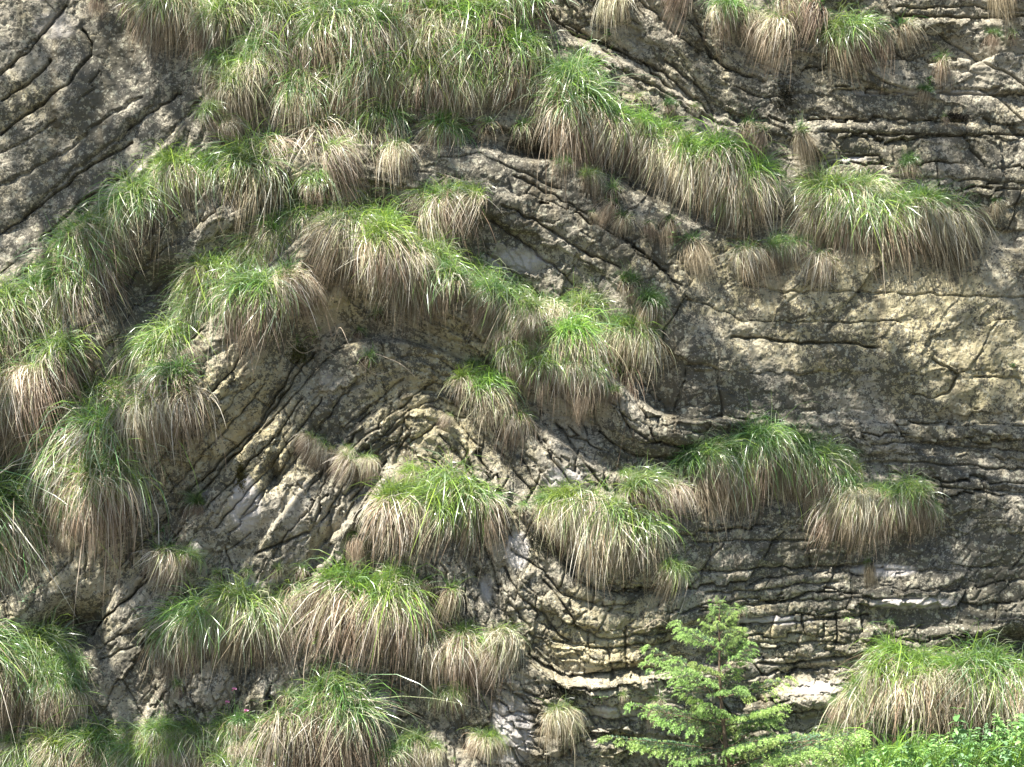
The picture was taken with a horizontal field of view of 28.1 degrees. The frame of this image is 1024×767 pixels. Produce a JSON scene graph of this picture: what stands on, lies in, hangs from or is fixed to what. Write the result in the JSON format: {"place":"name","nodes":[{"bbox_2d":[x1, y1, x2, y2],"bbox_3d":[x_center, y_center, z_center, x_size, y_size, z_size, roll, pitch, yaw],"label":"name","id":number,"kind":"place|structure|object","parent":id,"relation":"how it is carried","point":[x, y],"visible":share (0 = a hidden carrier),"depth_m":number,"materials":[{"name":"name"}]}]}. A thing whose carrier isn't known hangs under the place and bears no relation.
{"place":"outdoors","nodes":[
{"label":"outdoors","id":0,"kind":"place"},
{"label":"ground","id":1,"kind":"structure","parent":0,"visible":0},
{"bbox_2d":[0,705,156,766],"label":"grass clump","id":2,"kind":"object","parent":1,"relation":"on","point":[76,747],"visible":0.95,"depth_m":11.49,"materials":[{"name":"plant"}]},
{"bbox_2d":[0,0,1023,766],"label":"cliff","id":3,"kind":"structure","parent":1,"relation":"on","point":[916,380],"depth_m":11.92,"materials":[{"name":"stone"}]},
{"bbox_2d":[0,356,59,490],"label":"grass clump","id":4,"kind":"object","parent":3,"relation":"on","point":[5,425],"visible":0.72,"depth_m":11.70,"materials":[{"name":"plant"}]},
{"bbox_2d":[21,462,86,570],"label":"grass clump","id":5,"kind":"object","parent":3,"relation":"on","point":[63,540],"visible":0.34,"depth_m":11.61,"materials":[{"name":"plant"}]},
{"bbox_2d":[0,302,108,482],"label":"grass clump","id":6,"kind":"object","parent":3,"relation":"on","point":[59,358],"visible":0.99,"depth_m":11.65,"materials":[{"name":"plant"}]},
{"bbox_2d":[0,599,109,758],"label":"grass clump","id":7,"kind":"object","parent":3,"relation":"on","point":[43,667],"visible":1,"depth_m":11.52,"materials":[{"name":"plant"}]},
{"bbox_2d":[0,445,116,630],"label":"grass clump","id":8,"kind":"object","parent":3,"relation":"on","point":[12,553],"visible":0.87,"depth_m":11.68,"materials":[{"name":"plant"}]},
{"bbox_2d":[0,206,149,417],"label":"grass clump","id":9,"kind":"object","parent":3,"relation":"on","point":[39,292],"visible":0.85,"depth_m":11.79,"materials":[{"name":"plant"}]},
{"bbox_2d":[1,373,199,631],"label":"grass clump","id":10,"kind":"object","parent":3,"relation":"on","point":[89,502],"visible":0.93,"depth_m":11.55,"materials":[{"name":"plant"}]},
{"bbox_2d":[82,0,144,42],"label":"grass clump","id":11,"kind":"object","parent":3,"relation":"on","point":[95,4],"visible":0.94,"depth_m":12.12,"materials":[{"name":"plant"}]},
{"bbox_2d":[34,146,205,314],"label":"grass clump","id":12,"kind":"object","parent":3,"relation":"on","point":[122,212],"visible":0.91,"depth_m":11.84,"materials":[{"name":"plant"}]},
{"bbox_2d":[36,345,227,531],"bbox_3d":[-2.199,0.327,11.706,1.256,1.215,0.628,0,0,19],"label":"grass clump","id":13,"kind":"object","parent":3,"relation":"on","point":[171,398],"visible":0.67,"depth_m":11.57,"materials":[{"name":"plant"}]},
{"bbox_2d":[98,275,220,403],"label":"grass clump","id":14,"kind":"object","parent":3,"relation":"on","point":[160,337],"visible":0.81,"depth_m":11.77,"materials":[{"name":"plant"}]},
{"bbox_2d":[120,526,214,606],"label":"grass clump","id":15,"kind":"object","parent":3,"relation":"on","point":[164,561],"visible":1,"depth_m":11.61,"materials":[{"name":"plant"}]},
{"bbox_2d":[167,675,183,703],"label":"grass clump","id":16,"kind":"object","parent":3,"relation":"on","point":[177,687],"visible":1,"depth_m":11.55,"materials":[{"name":"plant"}]},
{"bbox_2d":[101,0,256,75],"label":"grass clump","id":17,"kind":"object","parent":3,"relation":"on","point":[198,15],"visible":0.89,"depth_m":12.02,"materials":[{"name":"plant"}]},
{"bbox_2d":[177,483,209,521],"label":"grass clump","id":18,"kind":"object","parent":3,"relation":"on","point":[196,504],"visible":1,"depth_m":11.69,"materials":[{"name":"plant"}]},
{"bbox_2d":[133,123,264,252],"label":"grass clump","id":19,"kind":"object","parent":3,"relation":"on","point":[173,164],"visible":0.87,"depth_m":11.88,"materials":[{"name":"plant"}]},
{"bbox_2d":[99,695,301,766],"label":"grass clump","id":20,"kind":"object","parent":3,"relation":"on","point":[172,745],"visible":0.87,"depth_m":11.51,"materials":[{"name":"plant"}]},
{"bbox_2d":[110,560,315,709],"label":"grass clump","id":21,"kind":"object","parent":3,"relation":"on","point":[222,618],"visible":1,"depth_m":11.57,"materials":[{"name":"plant"}]},
{"bbox_2d":[154,215,304,371],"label":"grass clump","id":22,"kind":"object","parent":3,"relation":"on","point":[191,280],"visible":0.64,"depth_m":11.87,"materials":[{"name":"plant"}]},
{"bbox_2d":[182,46,282,154],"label":"grass clump","id":23,"kind":"object","parent":3,"relation":"on","point":[211,112],"visible":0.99,"depth_m":11.95,"materials":[{"name":"plant"}]},
{"bbox_2d":[177,24,296,104],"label":"grass clump","id":24,"kind":"object","parent":3,"relation":"on","point":[209,62],"visible":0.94,"depth_m":12.00,"materials":[{"name":"plant"}]},
{"bbox_2d":[232,453,247,492],"bbox_3d":[-1.579,0.512,11.778,0.085,0.227,0.226,0,0,-23],"label":"moss patch","id":25,"kind":"object","parent":3,"relation":"on","point":[240,476],"visible":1,"depth_m":11.73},
{"bbox_2d":[194,700,300,752],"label":"grass clump","id":26,"kind":"object","parent":3,"relation":"on","point":[241,719],"visible":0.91,"depth_m":11.51,"materials":[{"name":"plant"}]},
{"bbox_2d":[160,245,341,386],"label":"grass clump","id":27,"kind":"object","parent":3,"relation":"on","point":[281,286],"visible":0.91,"depth_m":11.66,"materials":[{"name":"plant"}]},
{"bbox_2d":[208,556,310,591],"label":"grass clump","id":28,"kind":"object","parent":3,"relation":"on","point":[303,572],"visible":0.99,"depth_m":11.70,"materials":[{"name":"plant"}]},
{"bbox_2d":[272,571,320,656],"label":"grass clump","id":29,"kind":"object","parent":3,"relation":"on","point":[292,595],"visible":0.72,"depth_m":11.62,"materials":[{"name":"plant"}]},
{"bbox_2d":[284,336,314,368],"bbox_3d":[-1.249,-0.180,11.913,0.203,0.202,0.098,0,0,-32],"label":"moss patch","id":30,"kind":"object","parent":3,"relation":"on","point":[297,347],"visible":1,"depth_m":11.89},
{"bbox_2d":[185,80,423,254],"bbox_3d":[-1.210,-1.196,11.932,1.428,1.259,0.683,0,0,-10],"label":"grass clump","id":31,"kind":"object","parent":3,"relation":"on","point":[337,154],"visible":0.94,"depth_m":11.89,"materials":[{"name":"plant"}]},
{"bbox_2d":[208,0,426,139],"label":"grass clump","id":32,"kind":"object","parent":3,"relation":"on","point":[325,28],"visible":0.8,"depth_m":11.94,"materials":[{"name":"plant"}]},
{"bbox_2d":[220,7,418,148],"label":"grass clump","id":33,"kind":"object","parent":3,"relation":"on","point":[295,93],"visible":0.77,"depth_m":11.97,"materials":[{"name":"plant"}]},
{"bbox_2d":[287,428,383,494],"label":"grass clump","id":34,"kind":"object","parent":3,"relation":"on","point":[316,448],"visible":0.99,"depth_m":11.76,"materials":[{"name":"plant"}]},
{"bbox_2d":[330,528,342,543],"bbox_3d":[-0.982,0.874,11.733,0.089,0.098,0.087,0,0,39],"label":"loose stone","id":35,"kind":"object","parent":3,"relation":"on","point":[336,537],"visible":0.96,"depth_m":11.71,"materials":[{"name":"stone"}]},
{"bbox_2d":[232,182,454,332],"bbox_3d":[-1.037,-0.735,11.781,1.436,0.978,0.767,0,0,23],"label":"grass clump","id":36,"kind":"object","parent":3,"relation":"on","point":[380,241],"visible":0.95,"depth_m":11.65,"materials":[{"name":"plant"}]},
{"bbox_2d":[119,0,578,106],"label":"grass clump","id":37,"kind":"object","parent":3,"relation":"on","point":[537,9],"visible":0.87,"depth_m":12.02,"materials":[{"name":"plant"}]},
{"bbox_2d":[233,639,474,766],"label":"grass clump","id":38,"kind":"object","parent":3,"relation":"on","point":[335,724],"visible":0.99,"depth_m":11.51,"materials":[{"name":"plant"}]},
{"bbox_2d":[344,525,366,577],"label":"grass clump","id":39,"kind":"object","parent":3,"relation":"on","point":[352,540],"visible":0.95,"depth_m":11.65,"materials":[{"name":"plant"}]},
{"bbox_2d":[257,541,460,713],"bbox_3d":[-0.843,1.366,11.600,1.280,1.136,0.723,0,0,0],"label":"grass clump","id":40,"kind":"object","parent":3,"relation":"on","point":[360,605],"visible":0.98,"depth_m":11.56,"materials":[{"name":"plant"}]},
{"bbox_2d":[352,298,385,340],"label":"grass clump","id":41,"kind":"object","parent":3,"relation":"on","point":[375,316],"visible":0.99,"depth_m":11.86,"materials":[{"name":"plant"}]},
{"bbox_2d":[358,346,379,376],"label":"grass clump","id":42,"kind":"object","parent":3,"relation":"on","point":[366,360],"visible":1,"depth_m":11.80,"materials":[{"name":"plant"}]},
{"bbox_2d":[394,454,425,483],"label":"grass clump","id":43,"kind":"object","parent":3,"relation":"on","point":[404,472],"visible":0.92,"depth_m":11.69,"materials":[{"name":"plant"}]},
{"bbox_2d":[366,721,455,766],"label":"grass clump","id":44,"kind":"object","parent":3,"relation":"on","point":[410,746],"visible":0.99,"depth_m":11.59,"materials":[{"name":"plant"}]},
{"bbox_2d":[370,93,481,197],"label":"grass clump","id":45,"kind":"object","parent":3,"relation":"on","point":[438,132],"visible":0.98,"depth_m":11.97,"materials":[{"name":"plant"}]},
{"bbox_2d":[334,435,525,602],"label":"grass clump","id":46,"kind":"object","parent":3,"relation":"on","point":[456,508],"visible":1,"depth_m":11.58,"materials":[{"name":"plant"}]},
{"bbox_2d":[370,37,493,122],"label":"grass clump","id":47,"kind":"object","parent":3,"relation":"on","point":[411,60],"visible":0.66,"depth_m":11.99,"materials":[{"name":"plant"}]},
{"bbox_2d":[359,224,516,353],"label":"grass clump","id":48,"kind":"object","parent":3,"relation":"on","point":[452,272],"visible":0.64,"depth_m":11.69,"materials":[{"name":"plant"}]},
{"bbox_2d":[413,230,463,264],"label":"grass clump","id":49,"kind":"object","parent":3,"relation":"on","point":[420,235],"visible":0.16,"depth_m":11.96,"materials":[{"name":"plant"}]},
{"bbox_2d":[322,0,555,138],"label":"grass clump","id":50,"kind":"object","parent":3,"relation":"on","point":[438,64],"visible":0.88,"depth_m":11.98,"materials":[{"name":"plant"}]},
{"bbox_2d":[416,573,473,638],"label":"grass clump","id":51,"kind":"object","parent":3,"relation":"on","point":[449,597],"visible":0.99,"depth_m":11.54,"materials":[{"name":"plant"}]},
{"bbox_2d":[411,676,487,723],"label":"grass clump","id":52,"kind":"object","parent":3,"relation":"on","point":[459,691],"visible":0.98,"depth_m":11.63,"materials":[{"name":"plant"}]},
{"bbox_2d":[396,173,503,275],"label":"grass clump","id":53,"kind":"object","parent":3,"relation":"on","point":[448,204],"visible":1,"depth_m":11.84,"materials":[{"name":"plant"}]},
{"bbox_2d":[463,349,485,374],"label":"grass clump","id":54,"kind":"object","parent":3,"relation":"on","point":[471,362],"visible":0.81,"depth_m":11.85,"materials":[{"name":"plant"}]},
{"bbox_2d":[426,49,537,133],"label":"grass clump","id":55,"kind":"object","parent":3,"relation":"on","point":[496,88],"visible":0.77,"depth_m":12.04,"materials":[{"name":"plant"}]},
{"bbox_2d":[430,612,533,725],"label":"grass clump","id":56,"kind":"object","parent":3,"relation":"on","point":[470,650],"visible":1,"depth_m":11.54,"materials":[{"name":"plant"}]},
{"bbox_2d":[437,348,538,473],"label":"grass clump","id":57,"kind":"object","parent":3,"relation":"on","point":[488,400],"visible":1,"depth_m":11.74,"materials":[{"name":"plant"}]},
{"bbox_2d":[458,716,523,766],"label":"grass clump","id":58,"kind":"object","parent":3,"relation":"on","point":[490,741],"visible":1,"depth_m":11.58,"materials":[{"name":"plant"}]},
{"bbox_2d":[480,318,540,390],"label":"grass clump","id":59,"kind":"object","parent":3,"relation":"on","point":[510,346],"visible":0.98,"depth_m":11.73,"materials":[{"name":"plant"}]},
{"bbox_2d":[462,0,566,114],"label":"grass clump","id":60,"kind":"object","parent":3,"relation":"on","point":[538,49],"visible":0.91,"depth_m":12.07,"materials":[{"name":"plant"}]},
{"bbox_2d":[473,109,562,156],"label":"grass clump","id":61,"kind":"object","parent":3,"relation":"on","point":[492,129],"visible":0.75,"depth_m":12.06,"materials":[{"name":"plant"}]},
{"bbox_2d":[457,257,579,374],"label":"grass clump","id":62,"kind":"object","parent":3,"relation":"on","point":[525,311],"visible":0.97,"depth_m":11.72,"materials":[{"name":"plant"}]},
{"bbox_2d":[510,495,536,529],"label":"grass clump","id":63,"kind":"object","parent":3,"relation":"on","point":[522,505],"visible":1,"depth_m":11.65,"materials":[{"name":"plant"}]},
{"bbox_2d":[518,530,561,565],"bbox_3d":[0.191,0.921,11.739,0.321,0.242,0.135,0,0,-38],"label":"moss patch","id":64,"kind":"object","parent":3,"relation":"on","point":[533,547],"visible":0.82,"depth_m":11.69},
{"bbox_2d":[532,682,580,703],"bbox_3d":[0.262,1.755,11.592,0.309,0.133,0.099,0,0,7],"label":"moss patch","id":65,"kind":"object","parent":3,"relation":"on","point":[557,688],"visible":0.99,"depth_m":11.60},
{"bbox_2d":[502,334,612,433],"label":"grass clump","id":66,"kind":"object","parent":3,"relation":"on","point":[536,369],"visible":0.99,"depth_m":11.70,"materials":[{"name":"plant"}]},
{"bbox_2d":[530,688,592,762],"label":"grass clump","id":67,"kind":"object","parent":3,"relation":"on","point":[560,720],"visible":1,"depth_m":11.50,"materials":[{"name":"plant"}]},
{"bbox_2d":[489,27,666,220],"bbox_3d":[0.353,-1.500,12.017,0.991,1.276,0.888,0,0,30],"label":"grass clump","id":68,"kind":"object","parent":3,"relation":"on","point":[578,84],"visible":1,"depth_m":12.02,"materials":[{"name":"plant"}]},
{"bbox_2d":[545,142,627,221],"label":"grass clump","id":69,"kind":"object","parent":3,"relation":"on","point":[614,191],"visible":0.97,"depth_m":11.98,"materials":[{"name":"plant"}]},
{"bbox_2d":[524,464,668,610],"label":"grass clump","id":70,"kind":"object","parent":3,"relation":"on","point":[587,521],"visible":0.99,"depth_m":11.58,"materials":[{"name":"plant"}]},
{"bbox_2d":[521,269,678,420],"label":"grass clump","id":71,"kind":"object","parent":3,"relation":"on","point":[588,327],"visible":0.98,"depth_m":11.78,"materials":[{"name":"plant"}]},
{"bbox_2d":[559,347,655,473],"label":"grass clump","id":72,"kind":"object","parent":3,"relation":"on","point":[613,392],"visible":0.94,"depth_m":11.71,"materials":[{"name":"plant"}]},
{"bbox_2d":[590,0,638,41],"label":"grass clump","id":73,"kind":"object","parent":3,"relation":"on","point":[617,5],"visible":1,"depth_m":12.15,"materials":[{"name":"plant"}]},
{"bbox_2d":[588,195,643,243],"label":"grass clump","id":74,"kind":"object","parent":3,"relation":"on","point":[622,221],"visible":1,"depth_m":11.94,"materials":[{"name":"plant"}]},
{"bbox_2d":[608,258,673,346],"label":"grass clump","id":75,"kind":"object","parent":3,"relation":"on","point":[650,302],"visible":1,"depth_m":11.82,"materials":[{"name":"plant"}]},
{"bbox_2d":[604,489,697,616],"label":"grass clump","id":76,"kind":"object","parent":3,"relation":"on","point":[670,571],"visible":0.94,"depth_m":11.65,"materials":[{"name":"plant"}]},
{"bbox_2d":[605,454,703,549],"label":"grass clump","id":77,"kind":"object","parent":3,"relation":"on","point":[644,488],"visible":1,"depth_m":11.64,"materials":[{"name":"plant"}]},
{"bbox_2d":[641,686,668,733],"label":"grass clump","id":78,"kind":"object","parent":3,"relation":"on","point":[658,701],"visible":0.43,"depth_m":11.57,"materials":[{"name":"plant"}]},
{"bbox_2d":[633,90,705,118],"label":"grass clump","id":79,"kind":"object","parent":3,"relation":"on","point":[668,104],"visible":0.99,"depth_m":12.15,"materials":[{"name":"plant"}]},
{"bbox_2d":[641,210,720,300],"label":"grass clump","id":80,"kind":"object","parent":3,"relation":"on","point":[694,247],"visible":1,"depth_m":11.93,"materials":[{"name":"plant"}]},
{"bbox_2d":[557,78,805,249],"bbox_3d":[1.011,-1.276,12.065,1.527,1.227,0.564,0,0,-7],"label":"grass clump","id":81,"kind":"object","parent":3,"relation":"on","point":[728,177],"visible":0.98,"depth_m":12.06,"materials":[{"name":"plant"}]},
{"bbox_2d":[652,0,750,67],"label":"grass clump","id":82,"kind":"object","parent":3,"relation":"on","point":[724,13],"visible":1,"depth_m":12.15,"materials":[{"name":"plant"}]},
{"bbox_2d":[732,107,771,171],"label":"grass clump","id":83,"kind":"object","parent":3,"relation":"on","point":[760,136],"visible":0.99,"depth_m":12.15,"materials":[{"name":"plant"}]},
{"bbox_2d":[660,390,874,552],"bbox_3d":[1.479,0.529,11.844,1.347,1.076,0.571,0,0,0],"label":"grass clump","id":84,"kind":"object","parent":3,"relation":"on","point":[756,456],"visible":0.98,"depth_m":11.84,"materials":[{"name":"plant"}]},
{"bbox_2d":[732,0,802,87],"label":"grass clump","id":85,"kind":"object","parent":3,"relation":"on","point":[777,29],"visible":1,"depth_m":12.15,"materials":[{"name":"plant"}]},
{"bbox_2d":[723,225,847,308],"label":"grass clump","id":86,"kind":"object","parent":3,"relation":"on","point":[750,256],"visible":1,"depth_m":12.01,"materials":[{"name":"plant"}]},
{"bbox_2d":[769,68,804,116],"bbox_3d":[1.645,-1.724,12.239,0.221,0.331,0.066,0,0,0],"label":"moss patch","id":87,"kind":"object","parent":3,"relation":"on","point":[786,97],"visible":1,"depth_m":12.24,"materials":[{"name":"plant"}]},
{"bbox_2d":[771,0,834,54],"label":"grass clump","id":88,"kind":"object","parent":3,"relation":"on","point":[811,11],"visible":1,"depth_m":12.14,"materials":[{"name":"plant"}]},
{"bbox_2d":[790,116,823,193],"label":"grass clump","id":89,"kind":"object","parent":3,"relation":"on","point":[803,143],"visible":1,"depth_m":12.11,"materials":[{"name":"plant"}]},
{"bbox_2d":[806,0,898,93],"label":"grass clump","id":90,"kind":"object","parent":3,"relation":"on","point":[845,36],"visible":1,"depth_m":12.14,"materials":[{"name":"plant"}]},
{"bbox_2d":[788,694,937,765],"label":"grass clump","id":91,"kind":"object","parent":3,"relation":"on","point":[830,729],"visible":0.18,"depth_m":11.77,"materials":[{"name":"plant"}]},
{"bbox_2d":[788,464,949,573],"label":"grass clump","id":92,"kind":"object","parent":3,"relation":"on","point":[900,500],"visible":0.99,"depth_m":11.81,"materials":[{"name":"plant"}]},
{"bbox_2d":[861,552,877,600],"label":"grass clump","id":93,"kind":"object","parent":3,"relation":"on","point":[869,565],"visible":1,"depth_m":11.88,"materials":[{"name":"plant"}]},
{"bbox_2d":[768,150,1013,308],"bbox_3d":[2.206,-0.880,12.035,1.473,1.028,0.636,0,0,0],"label":"grass clump","id":94,"kind":"object","parent":3,"relation":"on","point":[855,208],"visible":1,"depth_m":12.02,"materials":[{"name":"plant"}]},
{"bbox_2d":[864,7,936,85],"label":"grass clump","id":95,"kind":"object","parent":3,"relation":"on","point":[905,29],"visible":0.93,"depth_m":12.16,"materials":[{"name":"plant"}]},
{"bbox_2d":[891,145,929,181],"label":"grass clump","id":96,"kind":"object","parent":3,"relation":"on","point":[907,164],"visible":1,"depth_m":12.13,"materials":[{"name":"plant"}]},
{"bbox_2d":[816,724,1017,766],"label":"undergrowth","id":97,"kind":"object","parent":3,"relation":"on","point":[835,764],"visible":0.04,"depth_m":11.74,"materials":[{"name":"plant"}]},
{"bbox_2d":[814,617,1023,764],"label":"grass clump","id":98,"kind":"object","parent":3,"relation":"on","point":[892,681],"visible":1,"depth_m":11.65,"materials":[{"name":"plant"}]},
{"bbox_2d":[912,80,935,108],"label":"grass clump","id":99,"kind":"object","parent":3,"relation":"on","point":[925,91],"visible":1,"depth_m":12.18,"materials":[{"name":"plant"}]},
{"bbox_2d":[929,47,956,95],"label":"grass clump","id":100,"kind":"object","parent":3,"relation":"on","point":[942,65],"visible":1,"depth_m":12.21,"materials":[{"name":"plant"}]},
{"bbox_2d":[935,110,978,123],"bbox_3d":[2.661,-1.592,12.232,0.256,0.085,0.053,0,0,11],"label":"moss patch","id":101,"kind":"object","parent":3,"relation":"on","point":[955,115],"visible":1,"depth_m":12.22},
{"bbox_2d":[969,195,1013,228],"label":"grass clump","id":102,"kind":"object","parent":3,"relation":"on","point":[996,205],"visible":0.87,"depth_m":12.14,"materials":[{"name":"plant"}]},
{"bbox_2d":[980,25,1019,57],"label":"grass clump","id":103,"kind":"object","parent":3,"relation":"on","point":[993,36],"visible":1,"depth_m":12.19,"materials":[{"name":"plant"}]},
{"bbox_2d":[987,0,1021,37],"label":"grass clump","id":104,"kind":"object","parent":3,"relation":"attached to","point":[1003,4],"visible":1,"depth_m":12.13,"materials":[{"name":"plant"}]},
{"bbox_2d":[594,596,872,766],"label":"spruce sapling","id":105,"kind":"object","parent":1,"relation":"on","point":[775,753],"visible":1,"depth_m":11.16,"materials":[{"name":"green plant"}]},
{"bbox_2d":[831,709,1023,766],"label":"undergrowth","id":106,"kind":"object","parent":1,"relation":"on","point":[945,757],"visible":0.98,"depth_m":11.01,"materials":[{"name":"green plant"}]},
{"bbox_2d":[947,707,970,744],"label":"leafy herb","id":107,"kind":"object","parent":106,"relation":"on","point":[956,729],"visible":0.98,"depth_m":11.18,"materials":[{"name":"green plant"}]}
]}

